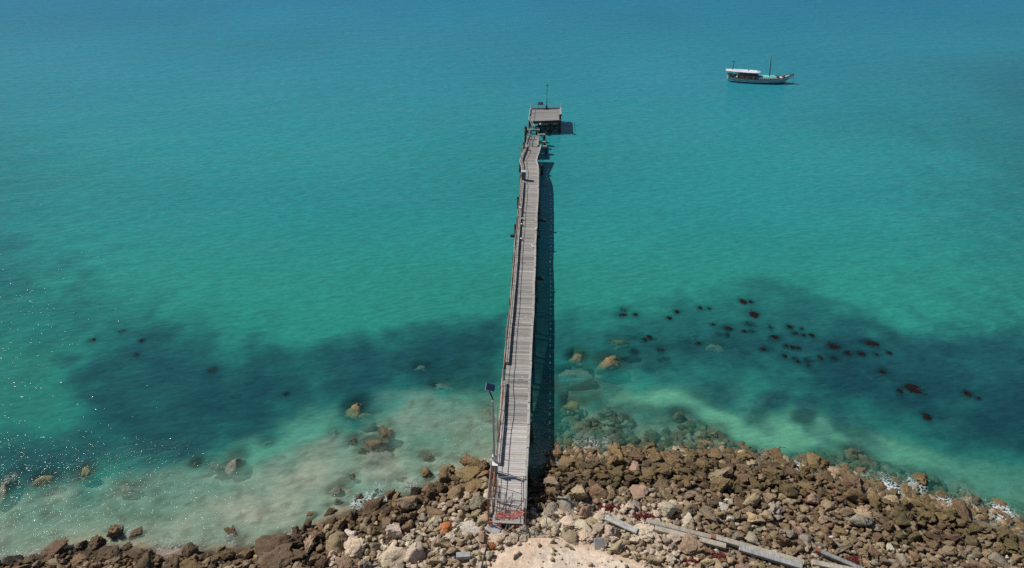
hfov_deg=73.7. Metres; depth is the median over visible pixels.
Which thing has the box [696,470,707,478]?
rock
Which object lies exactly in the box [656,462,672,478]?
rock
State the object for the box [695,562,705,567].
rock
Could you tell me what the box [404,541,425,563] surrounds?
rock
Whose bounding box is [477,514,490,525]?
rock
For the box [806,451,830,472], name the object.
rock
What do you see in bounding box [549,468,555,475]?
rock
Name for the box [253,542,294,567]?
rock
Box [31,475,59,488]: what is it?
reef rock
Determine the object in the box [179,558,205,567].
rock
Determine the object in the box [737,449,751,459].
rock
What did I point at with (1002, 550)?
rock
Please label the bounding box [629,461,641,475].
rock
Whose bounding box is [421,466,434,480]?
rock
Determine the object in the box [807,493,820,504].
rock
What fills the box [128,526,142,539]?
rock
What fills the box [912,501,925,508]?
rock
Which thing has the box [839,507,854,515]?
rock
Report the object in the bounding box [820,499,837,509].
rock
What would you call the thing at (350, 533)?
rock
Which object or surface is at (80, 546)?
rock
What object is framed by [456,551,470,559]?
concrete block
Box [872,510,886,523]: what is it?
rock
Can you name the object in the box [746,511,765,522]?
rock
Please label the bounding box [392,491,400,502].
rock
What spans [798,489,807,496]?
rock
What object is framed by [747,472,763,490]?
rock
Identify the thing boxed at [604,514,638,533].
beam
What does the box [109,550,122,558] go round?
rock
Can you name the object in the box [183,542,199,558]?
rock
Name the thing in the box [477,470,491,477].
rock
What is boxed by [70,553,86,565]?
rock
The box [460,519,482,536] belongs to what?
rock
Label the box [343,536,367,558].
rock
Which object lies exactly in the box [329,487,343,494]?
reef rock
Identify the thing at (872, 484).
rock
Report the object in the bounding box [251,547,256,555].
rock
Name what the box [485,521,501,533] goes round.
concrete slab
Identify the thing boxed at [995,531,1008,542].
rock
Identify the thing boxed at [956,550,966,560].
rock
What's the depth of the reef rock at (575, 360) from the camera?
59.58 m
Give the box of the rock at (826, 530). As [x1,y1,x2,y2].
[821,524,831,536]
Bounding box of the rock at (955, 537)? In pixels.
[944,533,960,541]
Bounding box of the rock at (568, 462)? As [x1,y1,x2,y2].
[559,455,575,467]
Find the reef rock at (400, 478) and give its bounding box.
[395,477,406,480]
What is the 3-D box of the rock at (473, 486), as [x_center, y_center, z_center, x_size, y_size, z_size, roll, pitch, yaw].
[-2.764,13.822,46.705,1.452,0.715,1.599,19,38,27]
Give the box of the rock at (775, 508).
[765,501,785,514]
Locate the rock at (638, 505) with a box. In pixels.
[632,499,641,510]
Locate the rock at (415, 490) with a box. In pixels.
[410,486,421,495]
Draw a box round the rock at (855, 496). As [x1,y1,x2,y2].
[844,489,866,503]
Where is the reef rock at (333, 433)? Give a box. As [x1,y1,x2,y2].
[329,429,339,437]
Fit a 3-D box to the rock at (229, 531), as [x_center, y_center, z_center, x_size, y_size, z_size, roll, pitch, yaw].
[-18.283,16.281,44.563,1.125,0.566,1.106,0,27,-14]
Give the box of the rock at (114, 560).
[107,556,120,565]
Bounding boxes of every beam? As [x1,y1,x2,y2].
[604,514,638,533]
[646,518,710,538]
[654,525,725,549]
[710,533,804,565]
[738,546,802,567]
[811,559,853,567]
[815,547,864,567]
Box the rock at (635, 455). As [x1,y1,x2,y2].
[629,447,647,462]
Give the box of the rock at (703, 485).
[699,482,709,489]
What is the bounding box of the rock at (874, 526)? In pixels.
[867,522,881,531]
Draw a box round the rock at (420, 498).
[413,494,423,503]
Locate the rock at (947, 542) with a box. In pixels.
[939,540,952,545]
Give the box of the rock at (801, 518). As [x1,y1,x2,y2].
[796,514,807,522]
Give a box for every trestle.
[527,129,539,136]
[539,145,546,153]
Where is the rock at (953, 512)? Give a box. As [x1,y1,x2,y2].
[940,510,957,515]
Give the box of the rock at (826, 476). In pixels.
[822,471,833,481]
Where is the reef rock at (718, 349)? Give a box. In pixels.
[705,344,723,353]
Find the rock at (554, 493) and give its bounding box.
[545,487,561,499]
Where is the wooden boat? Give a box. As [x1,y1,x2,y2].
[726,56,793,83]
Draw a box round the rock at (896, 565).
[889,563,901,567]
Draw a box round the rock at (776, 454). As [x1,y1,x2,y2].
[769,449,783,458]
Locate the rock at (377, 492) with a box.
[373,489,382,496]
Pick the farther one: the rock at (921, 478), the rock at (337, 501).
the rock at (921, 478)
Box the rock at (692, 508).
[682,503,697,515]
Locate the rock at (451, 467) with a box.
[438,463,454,472]
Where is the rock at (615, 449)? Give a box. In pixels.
[607,442,624,457]
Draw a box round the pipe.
[481,544,487,567]
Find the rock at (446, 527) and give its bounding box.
[439,521,452,532]
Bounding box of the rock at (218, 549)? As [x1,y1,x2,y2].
[215,545,225,552]
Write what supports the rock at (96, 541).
on the ground
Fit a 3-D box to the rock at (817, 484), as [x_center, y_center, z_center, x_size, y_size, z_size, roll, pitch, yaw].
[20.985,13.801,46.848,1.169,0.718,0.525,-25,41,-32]
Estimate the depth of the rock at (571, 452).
50.08 m
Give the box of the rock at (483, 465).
[478,459,490,470]
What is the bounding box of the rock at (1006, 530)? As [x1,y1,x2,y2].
[1000,527,1013,533]
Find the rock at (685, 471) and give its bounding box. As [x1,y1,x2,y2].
[678,467,692,474]
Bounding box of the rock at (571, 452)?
[567,448,577,456]
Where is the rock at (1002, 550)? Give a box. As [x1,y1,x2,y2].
[996,545,1008,555]
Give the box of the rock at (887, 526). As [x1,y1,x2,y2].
[882,521,894,532]
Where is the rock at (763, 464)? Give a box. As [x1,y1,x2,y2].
[759,461,780,469]
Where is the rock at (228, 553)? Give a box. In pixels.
[217,548,235,559]
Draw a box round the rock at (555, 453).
[549,450,561,460]
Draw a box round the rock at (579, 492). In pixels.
[571,484,587,501]
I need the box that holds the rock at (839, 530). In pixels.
[832,525,847,535]
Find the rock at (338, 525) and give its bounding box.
[331,519,345,532]
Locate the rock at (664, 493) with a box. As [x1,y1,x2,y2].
[659,487,675,499]
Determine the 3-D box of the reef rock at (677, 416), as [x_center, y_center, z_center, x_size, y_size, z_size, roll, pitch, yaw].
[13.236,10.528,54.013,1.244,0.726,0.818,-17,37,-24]
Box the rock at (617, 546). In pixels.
[608,540,624,554]
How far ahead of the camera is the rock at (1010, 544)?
42.68 m
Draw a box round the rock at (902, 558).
[895,553,909,564]
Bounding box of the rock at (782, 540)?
[775,534,792,546]
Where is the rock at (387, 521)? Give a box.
[382,515,395,528]
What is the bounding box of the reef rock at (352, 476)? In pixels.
[349,473,355,480]
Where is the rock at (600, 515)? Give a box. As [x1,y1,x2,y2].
[593,510,606,520]
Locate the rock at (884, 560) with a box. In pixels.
[879,556,890,565]
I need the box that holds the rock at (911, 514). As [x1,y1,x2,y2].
[907,512,913,518]
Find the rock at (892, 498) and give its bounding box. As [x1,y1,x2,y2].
[882,494,898,503]
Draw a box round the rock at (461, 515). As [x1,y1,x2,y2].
[457,510,465,520]
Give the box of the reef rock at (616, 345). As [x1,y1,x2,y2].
[609,340,629,350]
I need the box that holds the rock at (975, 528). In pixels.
[968,523,984,534]
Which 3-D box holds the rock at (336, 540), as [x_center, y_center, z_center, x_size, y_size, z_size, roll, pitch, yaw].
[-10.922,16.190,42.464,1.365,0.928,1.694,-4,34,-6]
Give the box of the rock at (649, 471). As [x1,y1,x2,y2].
[640,467,656,476]
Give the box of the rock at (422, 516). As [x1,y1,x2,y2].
[417,512,425,520]
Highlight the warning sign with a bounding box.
[504,509,510,513]
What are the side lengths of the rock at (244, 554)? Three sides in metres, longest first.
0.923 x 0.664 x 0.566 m
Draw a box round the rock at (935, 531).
[928,528,941,536]
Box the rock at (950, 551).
[942,545,957,556]
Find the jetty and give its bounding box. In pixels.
[489,144,545,528]
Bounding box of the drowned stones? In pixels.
[544,406,1023,534]
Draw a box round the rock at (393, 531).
[385,523,402,540]
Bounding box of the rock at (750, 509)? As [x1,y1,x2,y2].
[745,506,755,513]
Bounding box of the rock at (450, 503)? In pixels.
[445,499,454,507]
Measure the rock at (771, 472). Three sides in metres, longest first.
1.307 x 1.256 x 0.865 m
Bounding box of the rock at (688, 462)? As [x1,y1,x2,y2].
[685,459,694,465]
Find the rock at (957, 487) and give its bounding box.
[953,484,960,490]
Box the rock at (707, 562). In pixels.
[700,557,714,566]
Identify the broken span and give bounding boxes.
[525,134,538,146]
[528,130,539,145]
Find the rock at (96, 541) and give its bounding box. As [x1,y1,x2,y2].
[87,535,106,550]
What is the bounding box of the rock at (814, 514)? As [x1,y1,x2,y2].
[807,511,819,518]
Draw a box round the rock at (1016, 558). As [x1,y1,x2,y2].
[1010,553,1023,563]
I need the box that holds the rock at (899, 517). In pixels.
[888,507,912,525]
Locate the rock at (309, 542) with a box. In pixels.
[303,534,315,552]
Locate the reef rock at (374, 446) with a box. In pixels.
[363,439,390,453]
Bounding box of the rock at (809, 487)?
[795,480,815,494]
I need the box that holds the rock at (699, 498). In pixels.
[694,493,707,505]
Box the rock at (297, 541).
[283,534,304,547]
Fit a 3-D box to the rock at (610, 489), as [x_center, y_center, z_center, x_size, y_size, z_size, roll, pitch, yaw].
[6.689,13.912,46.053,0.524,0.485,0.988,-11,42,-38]
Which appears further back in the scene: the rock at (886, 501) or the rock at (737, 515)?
the rock at (886, 501)
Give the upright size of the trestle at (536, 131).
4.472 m
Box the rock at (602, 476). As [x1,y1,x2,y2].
[597,473,609,479]
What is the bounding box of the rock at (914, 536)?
[907,531,921,543]
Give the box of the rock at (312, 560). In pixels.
[307,554,320,565]
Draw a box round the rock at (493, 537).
[489,532,505,541]
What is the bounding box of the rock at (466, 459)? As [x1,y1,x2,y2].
[459,453,480,465]
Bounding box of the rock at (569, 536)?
[560,529,577,545]
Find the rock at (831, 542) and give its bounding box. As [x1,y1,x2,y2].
[823,533,836,548]
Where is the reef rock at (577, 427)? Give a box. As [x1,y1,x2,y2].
[572,422,587,434]
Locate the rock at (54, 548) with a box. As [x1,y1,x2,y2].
[40,537,68,559]
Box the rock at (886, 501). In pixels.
[881,498,893,505]
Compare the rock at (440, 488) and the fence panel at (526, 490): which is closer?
the fence panel at (526, 490)
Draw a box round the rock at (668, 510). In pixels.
[657,501,678,518]
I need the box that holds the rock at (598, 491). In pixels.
[588,483,607,499]
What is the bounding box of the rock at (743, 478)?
[735,473,748,483]
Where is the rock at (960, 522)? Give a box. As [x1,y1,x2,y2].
[952,518,965,527]
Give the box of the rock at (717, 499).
[712,495,721,503]
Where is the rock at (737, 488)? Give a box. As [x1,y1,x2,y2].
[732,484,742,492]
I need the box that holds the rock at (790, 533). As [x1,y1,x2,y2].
[785,530,794,537]
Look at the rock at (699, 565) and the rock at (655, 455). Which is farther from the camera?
the rock at (655, 455)
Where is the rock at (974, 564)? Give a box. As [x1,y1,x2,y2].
[969,559,990,567]
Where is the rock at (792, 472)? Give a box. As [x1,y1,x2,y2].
[785,465,799,477]
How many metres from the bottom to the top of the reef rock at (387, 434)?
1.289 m
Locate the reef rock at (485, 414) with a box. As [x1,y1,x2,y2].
[478,409,491,419]
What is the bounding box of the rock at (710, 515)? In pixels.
[698,508,719,524]
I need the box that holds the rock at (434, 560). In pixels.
[428,555,441,564]
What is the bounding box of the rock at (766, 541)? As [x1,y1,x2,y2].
[762,537,771,546]
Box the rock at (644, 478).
[639,475,652,482]
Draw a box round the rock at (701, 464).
[696,459,712,468]
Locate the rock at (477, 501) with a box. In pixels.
[469,493,486,510]
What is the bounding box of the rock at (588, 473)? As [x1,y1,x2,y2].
[581,468,594,478]
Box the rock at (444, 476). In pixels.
[438,466,450,483]
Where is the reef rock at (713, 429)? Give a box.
[707,426,723,437]
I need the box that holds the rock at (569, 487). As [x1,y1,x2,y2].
[565,483,574,492]
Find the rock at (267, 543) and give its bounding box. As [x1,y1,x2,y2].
[255,533,291,556]
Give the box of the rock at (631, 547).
[625,544,635,551]
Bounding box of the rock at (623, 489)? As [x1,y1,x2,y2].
[618,486,628,494]
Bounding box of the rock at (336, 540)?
[326,531,347,554]
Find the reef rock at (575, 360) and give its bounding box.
[567,353,583,367]
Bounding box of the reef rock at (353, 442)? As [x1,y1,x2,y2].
[348,437,357,446]
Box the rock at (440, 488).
[436,483,447,493]
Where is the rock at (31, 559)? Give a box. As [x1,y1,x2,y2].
[22,554,37,563]
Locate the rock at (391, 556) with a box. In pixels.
[378,546,406,567]
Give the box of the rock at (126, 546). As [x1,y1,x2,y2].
[120,541,130,549]
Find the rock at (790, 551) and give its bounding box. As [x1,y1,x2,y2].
[786,547,797,555]
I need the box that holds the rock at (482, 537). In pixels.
[478,530,487,542]
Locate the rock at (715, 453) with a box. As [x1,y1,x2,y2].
[705,448,721,459]
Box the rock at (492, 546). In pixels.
[487,542,496,549]
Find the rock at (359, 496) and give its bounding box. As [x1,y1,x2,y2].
[352,493,365,502]
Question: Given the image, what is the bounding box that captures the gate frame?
[496,476,523,501]
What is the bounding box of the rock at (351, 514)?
[341,509,357,522]
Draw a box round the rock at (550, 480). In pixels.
[543,475,560,488]
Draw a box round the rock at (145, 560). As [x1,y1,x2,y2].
[133,551,154,567]
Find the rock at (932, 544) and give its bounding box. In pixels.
[924,540,937,549]
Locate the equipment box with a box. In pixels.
[521,170,525,179]
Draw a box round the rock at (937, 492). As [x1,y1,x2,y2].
[933,490,948,496]
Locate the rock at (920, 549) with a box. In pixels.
[915,545,924,552]
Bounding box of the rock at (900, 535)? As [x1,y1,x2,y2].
[893,530,906,541]
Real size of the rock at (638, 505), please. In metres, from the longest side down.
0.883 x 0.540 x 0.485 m
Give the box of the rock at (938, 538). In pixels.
[932,534,943,544]
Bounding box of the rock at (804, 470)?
[798,464,809,475]
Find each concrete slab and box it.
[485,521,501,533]
[594,537,604,549]
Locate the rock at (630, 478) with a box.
[624,474,637,483]
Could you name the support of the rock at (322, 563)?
on the ground
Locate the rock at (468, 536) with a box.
[463,532,473,542]
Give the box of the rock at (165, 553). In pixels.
[156,547,182,558]
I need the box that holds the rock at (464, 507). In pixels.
[458,505,469,510]
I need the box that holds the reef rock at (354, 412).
[344,403,363,421]
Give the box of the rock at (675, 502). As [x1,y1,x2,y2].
[669,499,678,505]
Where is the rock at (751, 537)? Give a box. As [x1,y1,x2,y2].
[744,531,760,545]
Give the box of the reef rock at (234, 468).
[223,458,246,478]
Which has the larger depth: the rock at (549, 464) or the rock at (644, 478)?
the rock at (549, 464)
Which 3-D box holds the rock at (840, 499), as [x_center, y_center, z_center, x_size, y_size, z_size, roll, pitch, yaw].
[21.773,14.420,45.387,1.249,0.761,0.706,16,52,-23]
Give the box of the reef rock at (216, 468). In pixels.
[209,461,222,474]
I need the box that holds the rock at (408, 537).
[402,533,413,541]
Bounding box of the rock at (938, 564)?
[930,561,947,567]
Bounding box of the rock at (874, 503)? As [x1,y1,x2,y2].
[868,498,881,509]
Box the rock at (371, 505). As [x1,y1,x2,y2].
[362,496,384,514]
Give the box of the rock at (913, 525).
[905,521,917,530]
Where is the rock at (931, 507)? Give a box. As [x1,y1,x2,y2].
[924,504,939,511]
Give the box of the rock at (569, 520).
[559,515,575,525]
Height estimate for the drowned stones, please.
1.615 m
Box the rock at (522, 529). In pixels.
[515,524,528,533]
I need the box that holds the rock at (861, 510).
[851,505,873,517]
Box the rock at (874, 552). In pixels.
[868,546,881,557]
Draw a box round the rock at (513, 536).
[508,531,517,542]
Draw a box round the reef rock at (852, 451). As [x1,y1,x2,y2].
[844,448,858,458]
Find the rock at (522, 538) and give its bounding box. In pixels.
[519,535,526,541]
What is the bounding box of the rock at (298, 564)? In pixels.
[292,561,301,567]
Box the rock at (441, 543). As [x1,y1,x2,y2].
[435,538,450,548]
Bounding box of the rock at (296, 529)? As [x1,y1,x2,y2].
[291,526,300,534]
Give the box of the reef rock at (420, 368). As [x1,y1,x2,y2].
[413,365,426,372]
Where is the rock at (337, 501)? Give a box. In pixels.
[334,498,342,504]
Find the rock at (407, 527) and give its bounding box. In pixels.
[401,520,413,532]
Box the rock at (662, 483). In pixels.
[654,476,669,489]
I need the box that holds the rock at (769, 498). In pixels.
[763,493,775,503]
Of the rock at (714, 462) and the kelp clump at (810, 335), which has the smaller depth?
the rock at (714, 462)
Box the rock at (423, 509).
[417,505,426,515]
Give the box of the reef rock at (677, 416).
[671,411,686,421]
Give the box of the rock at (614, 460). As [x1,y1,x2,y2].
[605,455,623,465]
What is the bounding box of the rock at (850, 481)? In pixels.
[841,472,861,490]
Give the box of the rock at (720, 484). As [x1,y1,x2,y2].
[710,476,729,493]
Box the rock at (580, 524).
[573,519,590,529]
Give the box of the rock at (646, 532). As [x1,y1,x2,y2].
[633,523,660,542]
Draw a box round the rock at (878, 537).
[872,532,882,543]
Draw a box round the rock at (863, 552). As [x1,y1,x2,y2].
[857,548,868,557]
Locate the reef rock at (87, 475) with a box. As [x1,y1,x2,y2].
[81,466,94,483]
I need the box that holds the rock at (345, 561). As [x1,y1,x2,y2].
[335,553,359,567]
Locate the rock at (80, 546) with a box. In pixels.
[73,540,87,551]
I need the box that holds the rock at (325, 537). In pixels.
[321,530,333,540]
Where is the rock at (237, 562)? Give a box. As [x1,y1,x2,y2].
[232,559,242,565]
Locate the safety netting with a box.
[495,511,520,518]
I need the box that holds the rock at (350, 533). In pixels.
[344,529,356,536]
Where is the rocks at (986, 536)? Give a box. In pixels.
[0,458,1023,567]
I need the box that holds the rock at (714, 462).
[708,458,719,467]
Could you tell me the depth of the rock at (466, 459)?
49.02 m
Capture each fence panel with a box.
[485,498,525,523]
[487,460,492,514]
[525,466,527,523]
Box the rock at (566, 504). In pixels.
[556,496,577,513]
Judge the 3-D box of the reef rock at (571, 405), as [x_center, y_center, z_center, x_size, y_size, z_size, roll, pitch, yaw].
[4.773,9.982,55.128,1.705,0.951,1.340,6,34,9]
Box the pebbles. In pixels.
[0,465,1022,567]
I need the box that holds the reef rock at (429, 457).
[423,454,433,460]
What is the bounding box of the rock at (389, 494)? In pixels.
[385,488,396,499]
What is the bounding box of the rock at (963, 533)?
[954,528,970,538]
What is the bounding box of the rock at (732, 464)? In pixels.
[725,462,736,469]
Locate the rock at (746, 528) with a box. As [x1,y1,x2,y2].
[742,524,752,532]
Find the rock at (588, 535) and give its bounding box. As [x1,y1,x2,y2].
[578,529,597,544]
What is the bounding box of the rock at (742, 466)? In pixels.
[735,463,749,472]
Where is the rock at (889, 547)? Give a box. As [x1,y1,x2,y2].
[885,543,895,551]
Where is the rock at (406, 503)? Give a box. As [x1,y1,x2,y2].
[396,495,417,512]
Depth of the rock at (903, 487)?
47.42 m
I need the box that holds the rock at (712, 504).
[707,501,717,507]
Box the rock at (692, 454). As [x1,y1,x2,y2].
[686,448,698,461]
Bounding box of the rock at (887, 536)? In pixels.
[881,530,893,541]
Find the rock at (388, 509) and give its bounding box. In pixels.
[381,505,392,513]
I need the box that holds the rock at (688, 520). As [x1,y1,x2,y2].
[682,512,693,526]
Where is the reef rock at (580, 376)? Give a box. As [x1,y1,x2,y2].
[556,369,593,383]
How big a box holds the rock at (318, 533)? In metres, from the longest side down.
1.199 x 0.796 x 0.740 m
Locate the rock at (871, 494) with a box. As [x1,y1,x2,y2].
[867,490,879,500]
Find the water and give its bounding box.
[0,0,1023,547]
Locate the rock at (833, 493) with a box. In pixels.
[826,489,837,496]
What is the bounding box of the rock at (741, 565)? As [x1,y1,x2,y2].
[735,563,749,567]
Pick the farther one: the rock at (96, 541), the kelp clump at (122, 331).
the kelp clump at (122, 331)
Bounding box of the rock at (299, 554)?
[293,549,305,560]
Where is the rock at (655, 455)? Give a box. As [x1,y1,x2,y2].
[647,447,662,461]
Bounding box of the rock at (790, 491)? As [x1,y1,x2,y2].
[778,483,799,498]
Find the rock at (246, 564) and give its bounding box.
[236,559,252,567]
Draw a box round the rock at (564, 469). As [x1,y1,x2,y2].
[556,465,569,474]
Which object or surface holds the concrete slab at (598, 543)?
on the ground
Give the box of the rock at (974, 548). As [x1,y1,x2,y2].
[965,545,980,550]
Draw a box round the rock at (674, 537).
[666,533,680,543]
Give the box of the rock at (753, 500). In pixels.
[742,492,760,506]
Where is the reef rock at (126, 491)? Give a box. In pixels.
[120,485,141,498]
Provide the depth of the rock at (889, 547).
41.83 m
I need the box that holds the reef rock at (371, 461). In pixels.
[359,451,393,470]
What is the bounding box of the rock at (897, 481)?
[891,476,901,485]
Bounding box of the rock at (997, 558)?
[987,552,1011,567]
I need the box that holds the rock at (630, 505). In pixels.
[625,501,634,510]
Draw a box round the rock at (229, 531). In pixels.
[223,525,238,539]
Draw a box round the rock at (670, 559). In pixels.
[665,554,676,565]
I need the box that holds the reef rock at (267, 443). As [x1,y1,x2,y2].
[262,441,272,445]
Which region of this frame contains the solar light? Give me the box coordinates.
[485,383,497,476]
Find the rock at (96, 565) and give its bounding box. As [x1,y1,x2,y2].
[89,561,101,567]
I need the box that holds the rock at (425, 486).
[421,482,436,494]
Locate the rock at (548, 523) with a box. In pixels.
[539,517,559,529]
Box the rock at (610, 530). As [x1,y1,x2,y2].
[603,524,620,538]
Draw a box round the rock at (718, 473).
[708,467,731,480]
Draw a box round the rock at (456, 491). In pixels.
[448,484,464,499]
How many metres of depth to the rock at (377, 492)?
47.28 m
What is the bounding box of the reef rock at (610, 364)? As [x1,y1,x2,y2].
[595,355,620,374]
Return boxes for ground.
[0,298,1023,567]
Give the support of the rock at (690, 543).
on the ground
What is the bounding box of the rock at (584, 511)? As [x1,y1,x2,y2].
[578,506,591,517]
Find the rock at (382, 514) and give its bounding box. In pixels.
[378,511,387,520]
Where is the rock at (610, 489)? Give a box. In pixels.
[606,485,615,494]
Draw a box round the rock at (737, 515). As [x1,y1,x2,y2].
[732,510,743,520]
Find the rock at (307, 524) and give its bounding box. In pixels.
[301,519,311,530]
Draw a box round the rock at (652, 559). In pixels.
[647,554,661,564]
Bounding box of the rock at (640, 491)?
[629,484,648,498]
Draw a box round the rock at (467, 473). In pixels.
[454,465,480,481]
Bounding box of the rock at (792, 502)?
[782,498,796,505]
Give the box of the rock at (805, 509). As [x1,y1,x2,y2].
[799,505,810,512]
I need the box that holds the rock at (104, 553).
[94,545,118,562]
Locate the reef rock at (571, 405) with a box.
[561,400,580,413]
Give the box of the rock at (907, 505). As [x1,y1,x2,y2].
[902,499,912,510]
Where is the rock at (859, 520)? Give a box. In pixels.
[846,514,872,526]
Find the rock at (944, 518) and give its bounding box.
[934,513,955,522]
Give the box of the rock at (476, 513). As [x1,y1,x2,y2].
[469,509,482,517]
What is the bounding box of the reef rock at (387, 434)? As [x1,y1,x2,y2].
[377,426,395,443]
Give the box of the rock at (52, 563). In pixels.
[45,557,60,567]
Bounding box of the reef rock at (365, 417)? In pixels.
[358,413,375,420]
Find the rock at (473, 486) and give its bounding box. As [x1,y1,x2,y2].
[461,478,483,493]
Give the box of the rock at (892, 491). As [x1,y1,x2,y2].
[886,488,897,496]
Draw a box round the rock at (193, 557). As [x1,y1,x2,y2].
[188,553,196,559]
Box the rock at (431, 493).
[425,487,438,498]
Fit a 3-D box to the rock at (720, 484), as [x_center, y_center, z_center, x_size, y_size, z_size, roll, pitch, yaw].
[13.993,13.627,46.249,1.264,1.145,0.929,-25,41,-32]
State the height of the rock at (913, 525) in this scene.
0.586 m
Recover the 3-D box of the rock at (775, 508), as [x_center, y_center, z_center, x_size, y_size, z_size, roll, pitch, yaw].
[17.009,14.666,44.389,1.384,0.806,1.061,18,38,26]
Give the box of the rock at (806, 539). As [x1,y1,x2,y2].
[798,533,812,545]
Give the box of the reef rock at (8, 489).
[0,478,18,509]
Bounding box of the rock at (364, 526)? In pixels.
[359,522,371,532]
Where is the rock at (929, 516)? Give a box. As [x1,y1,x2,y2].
[918,510,937,523]
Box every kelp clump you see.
[88,337,96,342]
[116,329,126,332]
[132,353,141,357]
[137,339,146,343]
[205,366,217,374]
[282,392,289,397]
[614,311,628,318]
[619,307,627,312]
[629,348,640,356]
[631,313,638,317]
[645,335,654,340]
[655,347,664,353]
[665,316,673,320]
[696,306,703,310]
[721,325,733,331]
[737,298,747,304]
[746,309,761,320]
[747,299,754,304]
[748,329,755,334]
[758,347,767,353]
[768,334,781,340]
[782,344,789,349]
[784,324,794,329]
[788,329,799,338]
[789,356,801,363]
[794,345,802,351]
[800,333,807,338]
[802,357,810,363]
[803,364,811,368]
[807,333,816,338]
[816,355,824,361]
[823,341,842,352]
[828,355,839,361]
[842,350,852,358]
[855,350,868,357]
[857,338,881,348]
[872,352,879,357]
[877,369,886,375]
[885,350,892,356]
[894,388,904,394]
[898,383,927,397]
[919,412,932,422]
[960,389,973,398]
[973,396,981,400]
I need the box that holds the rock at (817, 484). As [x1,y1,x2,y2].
[814,480,821,488]
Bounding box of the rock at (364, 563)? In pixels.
[358,559,372,567]
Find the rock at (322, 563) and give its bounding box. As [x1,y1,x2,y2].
[315,557,328,567]
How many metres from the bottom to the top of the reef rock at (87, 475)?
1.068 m
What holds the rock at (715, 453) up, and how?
on the ground
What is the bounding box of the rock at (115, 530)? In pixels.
[106,524,124,538]
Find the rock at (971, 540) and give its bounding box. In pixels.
[965,534,980,548]
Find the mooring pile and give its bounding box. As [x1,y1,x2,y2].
[524,126,526,143]
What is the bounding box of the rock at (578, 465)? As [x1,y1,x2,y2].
[575,461,585,469]
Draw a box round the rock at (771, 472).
[763,465,784,479]
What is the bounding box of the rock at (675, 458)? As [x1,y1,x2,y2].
[664,453,684,464]
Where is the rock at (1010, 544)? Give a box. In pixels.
[1003,537,1018,550]
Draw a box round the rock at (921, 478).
[909,473,927,487]
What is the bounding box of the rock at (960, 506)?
[952,498,971,522]
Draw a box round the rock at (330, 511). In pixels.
[323,507,337,516]
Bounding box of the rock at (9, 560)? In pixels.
[1,554,23,567]
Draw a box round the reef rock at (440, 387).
[435,383,452,392]
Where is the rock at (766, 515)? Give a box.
[759,510,773,521]
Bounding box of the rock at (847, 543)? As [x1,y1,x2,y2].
[840,540,851,547]
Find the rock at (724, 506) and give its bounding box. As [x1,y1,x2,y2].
[719,502,729,510]
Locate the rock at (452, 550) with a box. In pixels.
[445,546,458,554]
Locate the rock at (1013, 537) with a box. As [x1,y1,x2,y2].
[1009,534,1017,541]
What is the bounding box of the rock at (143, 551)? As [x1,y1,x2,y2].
[133,548,155,561]
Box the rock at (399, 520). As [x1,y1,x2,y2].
[395,515,404,524]
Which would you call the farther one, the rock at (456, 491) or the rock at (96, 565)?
the rock at (456, 491)
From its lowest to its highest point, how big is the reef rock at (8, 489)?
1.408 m
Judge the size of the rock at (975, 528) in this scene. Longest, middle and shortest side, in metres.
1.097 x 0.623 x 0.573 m
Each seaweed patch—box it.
[594,502,620,512]
[626,510,655,521]
[682,554,700,565]
[705,549,726,564]
[841,555,861,564]
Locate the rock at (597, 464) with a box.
[593,462,607,468]
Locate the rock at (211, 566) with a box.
[207,563,217,567]
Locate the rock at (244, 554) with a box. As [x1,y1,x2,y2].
[236,547,251,559]
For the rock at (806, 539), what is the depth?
42.04 m
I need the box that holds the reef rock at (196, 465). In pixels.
[191,461,203,469]
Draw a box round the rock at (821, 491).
[816,486,827,497]
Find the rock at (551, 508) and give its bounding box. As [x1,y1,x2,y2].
[543,501,557,515]
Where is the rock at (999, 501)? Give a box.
[992,497,1010,510]
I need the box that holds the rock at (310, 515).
[305,511,316,520]
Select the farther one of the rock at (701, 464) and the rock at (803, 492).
the rock at (701, 464)
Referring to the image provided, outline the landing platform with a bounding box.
[528,104,561,132]
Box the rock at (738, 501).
[734,496,746,509]
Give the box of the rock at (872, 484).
[866,476,877,486]
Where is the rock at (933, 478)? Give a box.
[928,475,941,484]
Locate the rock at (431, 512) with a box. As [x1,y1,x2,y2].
[426,506,446,517]
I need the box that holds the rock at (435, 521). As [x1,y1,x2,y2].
[428,515,441,528]
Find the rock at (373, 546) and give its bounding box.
[367,542,380,550]
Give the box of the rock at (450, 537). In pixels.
[442,532,456,542]
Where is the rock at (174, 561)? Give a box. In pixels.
[162,555,180,567]
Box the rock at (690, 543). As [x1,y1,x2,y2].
[678,533,703,554]
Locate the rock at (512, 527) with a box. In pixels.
[508,525,515,531]
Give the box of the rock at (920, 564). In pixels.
[916,562,925,567]
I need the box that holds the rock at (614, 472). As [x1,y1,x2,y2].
[607,467,622,478]
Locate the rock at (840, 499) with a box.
[834,496,846,505]
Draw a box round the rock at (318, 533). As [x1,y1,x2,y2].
[307,529,324,541]
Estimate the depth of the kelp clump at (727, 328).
62.77 m
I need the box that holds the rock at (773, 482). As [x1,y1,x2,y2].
[765,478,781,486]
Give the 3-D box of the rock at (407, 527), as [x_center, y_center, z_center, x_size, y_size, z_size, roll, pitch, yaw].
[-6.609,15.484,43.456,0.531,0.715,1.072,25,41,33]
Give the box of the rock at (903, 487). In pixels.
[899,484,911,494]
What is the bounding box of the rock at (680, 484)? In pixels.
[677,481,683,488]
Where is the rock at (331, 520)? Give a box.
[327,516,335,523]
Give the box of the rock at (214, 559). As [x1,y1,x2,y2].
[210,555,219,565]
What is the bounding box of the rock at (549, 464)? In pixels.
[543,459,557,469]

